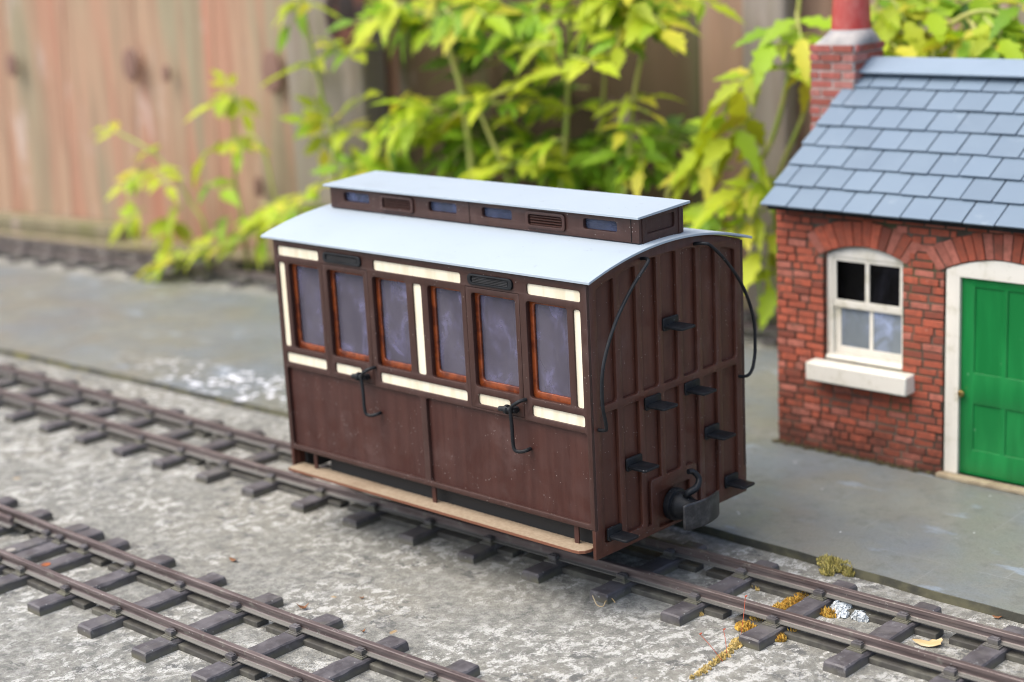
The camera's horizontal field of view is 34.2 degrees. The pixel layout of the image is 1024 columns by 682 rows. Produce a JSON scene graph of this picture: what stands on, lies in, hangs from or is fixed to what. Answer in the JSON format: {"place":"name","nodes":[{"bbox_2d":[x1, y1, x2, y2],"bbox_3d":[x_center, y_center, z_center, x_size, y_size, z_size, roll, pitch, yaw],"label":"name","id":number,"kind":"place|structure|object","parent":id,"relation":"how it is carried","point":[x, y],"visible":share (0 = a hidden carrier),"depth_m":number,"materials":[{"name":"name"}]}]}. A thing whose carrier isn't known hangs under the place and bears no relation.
{"place":"outdoors","nodes":[
{"label":"outdoors","id":0,"kind":"place"},
{"bbox_2d":[0,244,1023,681],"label":"ground","id":1,"kind":"structure","parent":0,"point":[494,618],"depth_m":0.73,"materials":[{"name":"grey gravel"}]},
{"bbox_2d":[91,0,381,282],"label":"golden shrub","id":2,"kind":"object","parent":1,"relation":"on","point":[278,212],"visible":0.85,"depth_m":1.38,"materials":[{"name":"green plant"}]},
{"bbox_2d":[0,496,486,681],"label":"model railway track","id":3,"kind":"structure","parent":1,"relation":"on","point":[79,544],"depth_m":0.70,"materials":[{"name":"metal"}]},
{"bbox_2d":[0,235,777,346],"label":"model railway track","id":4,"kind":"structure","parent":1,"relation":"on","point":[113,259],"depth_m":1.46,"materials":[{"name":"metal"}]},
{"bbox_2d":[0,211,777,321],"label":"timber edging","id":5,"kind":"object","parent":1,"relation":"on","point":[82,231],"visible":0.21,"depth_m":1.57,"materials":[{"name":"brown wood"}]},
{"bbox_2d":[0,0,1023,310],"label":"garden fence","id":6,"kind":"object","parent":1,"relation":"on","point":[74,74],"visible":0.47,"depth_m":1.45,"materials":[{"name":"brown"}]},
{"bbox_2d":[0,264,1023,614],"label":"platform","id":7,"kind":"structure","parent":1,"relation":"on","point":[940,534],"depth_m":0.87,"materials":[{"name":"paint"}]},
{"bbox_2d":[771,439,935,476],"bbox_3d":[0.176,0.059,0.856,0.102,0.002,0.006,10,19,42],"label":"moss","id":8,"kind":"object","parent":7,"relation":"on","point":[852,456],"visible":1,"depth_m":0.85,"materials":[{"name":"green plant"}]},
{"bbox_2d":[760,0,1023,494],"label":"station building","id":9,"kind":"structure","parent":7,"relation":"on","point":[894,198],"depth_m":0.83,"materials":[{"name":"red brick"}]},
{"bbox_2d":[806,247,914,396],"bbox_3d":[0.176,-0.012,0.835,0.058,0.070,0.015,10,19,42],"label":"window","id":10,"kind":"structure","parent":9,"relation":"in","point":[865,285],"depth_m":0.84,"materials":[{"name":"white glass"}]},
{"bbox_2d":[957,277,1023,484],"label":"door","id":11,"kind":"structure","parent":9,"relation":"in","point":[991,392],"depth_m":0.80,"materials":[{"name":"green wood"}]},
{"bbox_2d":[0,362,1023,681],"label":"model railway track","id":12,"kind":"structure","parent":1,"relation":"on","point":[886,648],"depth_m":0.73,"materials":[{"name":"metal"}]},
{"bbox_2d":[261,171,756,560],"bbox_3d":[-0.003,0.008,0.764,0.228,0.156,0.114,10,19,42],"label":"railway carriage","id":13,"kind":"object","parent":12,"relation":"on","point":[562,368],"visible":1,"depth_m":0.71,"materials":[{"name":"brown paint"}]},
{"bbox_2d":[292,264,324,352],"bbox_3d":[-0.093,-0.016,0.776,0.023,0.042,0.002,10,19,42],"label":"window","id":14,"kind":"structure","parent":13,"relation":"in","point":[306,285],"depth_m":0.78,"materials":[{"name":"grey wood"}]},
{"bbox_2d":[322,264,374,383],"bbox_3d":[-0.075,-0.008,0.754,0.031,0.052,0.006,10,19,42],"label":"door","id":15,"kind":"structure","parent":13,"relation":"in","point":[369,377],"depth_m":0.76,"materials":[{"name":"brown paint"}]},
{"bbox_2d":[330,270,368,361],"bbox_3d":[-0.072,-0.012,0.756,0.026,0.042,0.002,10,19,42],"label":"window","id":16,"kind":"structure","parent":13,"relation":"in","point":[346,344],"depth_m":0.76,"materials":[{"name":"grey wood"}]},
{"bbox_2d":[375,277,411,370],"bbox_3d":[-0.051,-0.008,0.736,0.023,0.042,0.002,10,19,42],"label":"window","id":17,"kind":"structure","parent":13,"relation":"in","point":[391,294],"depth_m":0.74,"materials":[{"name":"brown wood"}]},
{"bbox_2d":[431,286,465,381],"bbox_3d":[-0.026,-0.003,0.713,0.022,0.042,0.002,10,19,42],"label":"window","id":18,"kind":"structure","parent":13,"relation":"in","point":[448,342],"depth_m":0.72,"materials":[{"name":"brown glass"}]},
{"bbox_2d":[465,286,524,417],"bbox_3d":[-0.008,0.005,0.691,0.031,0.052,0.006,10,19,42],"label":"door","id":19,"kind":"structure","parent":13,"relation":"in","point":[519,410],"depth_m":0.70,"materials":[{"name":"brown paint"}]},
{"bbox_2d":[475,293,518,393],"bbox_3d":[-0.005,0.000,0.694,0.026,0.042,0.002,10,19,42],"label":"window","id":20,"kind":"structure","parent":13,"relation":"in","point":[504,376],"depth_m":0.70,"materials":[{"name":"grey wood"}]},
{"bbox_2d":[529,301,570,404],"bbox_3d":[0.017,0.004,0.673,0.024,0.042,0.002,10,19,42],"label":"window","id":21,"kind":"structure","parent":13,"relation":"in","point":[547,368],"depth_m":0.68,"materials":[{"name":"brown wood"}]},
{"bbox_2d":[829,600,868,622],"bbox_3d":[0.138,0.109,0.677,0.020,0.006,0.012,10,19,42],"label":"lichen","id":22,"kind":"object","parent":12,"relation":"on","point":[841,608],"visible":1,"depth_m":0.68},
{"bbox_2d":[0,349,1023,623],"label":"platform kerb","id":23,"kind":"structure","parent":1,"relation":"on","point":[920,591],"depth_m":0.76,"materials":[{"name":"grey concrete"}]},
{"bbox_2d":[816,554,855,576],"bbox_3d":[0.141,0.097,0.722,0.018,0.007,0.013,1,15,15],"label":"moss","id":24,"kind":"object","parent":23,"relation":"on","point":[829,565],"visible":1,"depth_m":0.72,"materials":[{"name":"yellow plant"}]},
{"bbox_2d":[311,0,744,194],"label":"golden shrub","id":25,"kind":"object","parent":1,"relation":"on","point":[571,163],"visible":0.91,"depth_m":1.16,"materials":[{"name":"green plant"}]},
{"bbox_2d":[689,586,759,679],"bbox_3d":[0.086,0.114,0.675,0.050,0.002,0.094,-5,14,-7],"label":"moss","id":26,"kind":"object","parent":1,"relation":"on","point":[734,644],"visible":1,"depth_m":0.64,"materials":[{"name":"yellow plant"}]},
{"bbox_2d":[657,0,830,331],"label":"golden shrub","id":27,"kind":"object","parent":1,"relation":"on","point":[708,153],"visible":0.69,"depth_m":1.06,"materials":[{"name":"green plant"}]},
{"bbox_2d":[734,591,836,641],"bbox_3d":[0.115,0.111,0.678,0.028,0.004,0.051,10,19,42],"label":"moss","id":28,"kind":"object","parent":1,"relation":"on","point":[787,603],"visible":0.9,"depth_m":0.68,"materials":[{"name":"plant"}]},
{"bbox_2d":[793,0,1023,74],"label":"golden shrub","id":29,"kind":"object","parent":1,"relation":"on","point":[984,39],"visible":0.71,"depth_m":0.97,"materials":[{"name":"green plant"}]},
{"bbox_2d":[912,638,942,646],"bbox_3d":[0.162,0.117,0.647,0.011,0.002,0.008,10,19,42],"label":"dry leaf","id":30,"kind":"object","parent":1,"relation":"on","point":[932,642],"visible":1,"depth_m":0.65,"materials":[{"name":"beige plant"}]}
]}

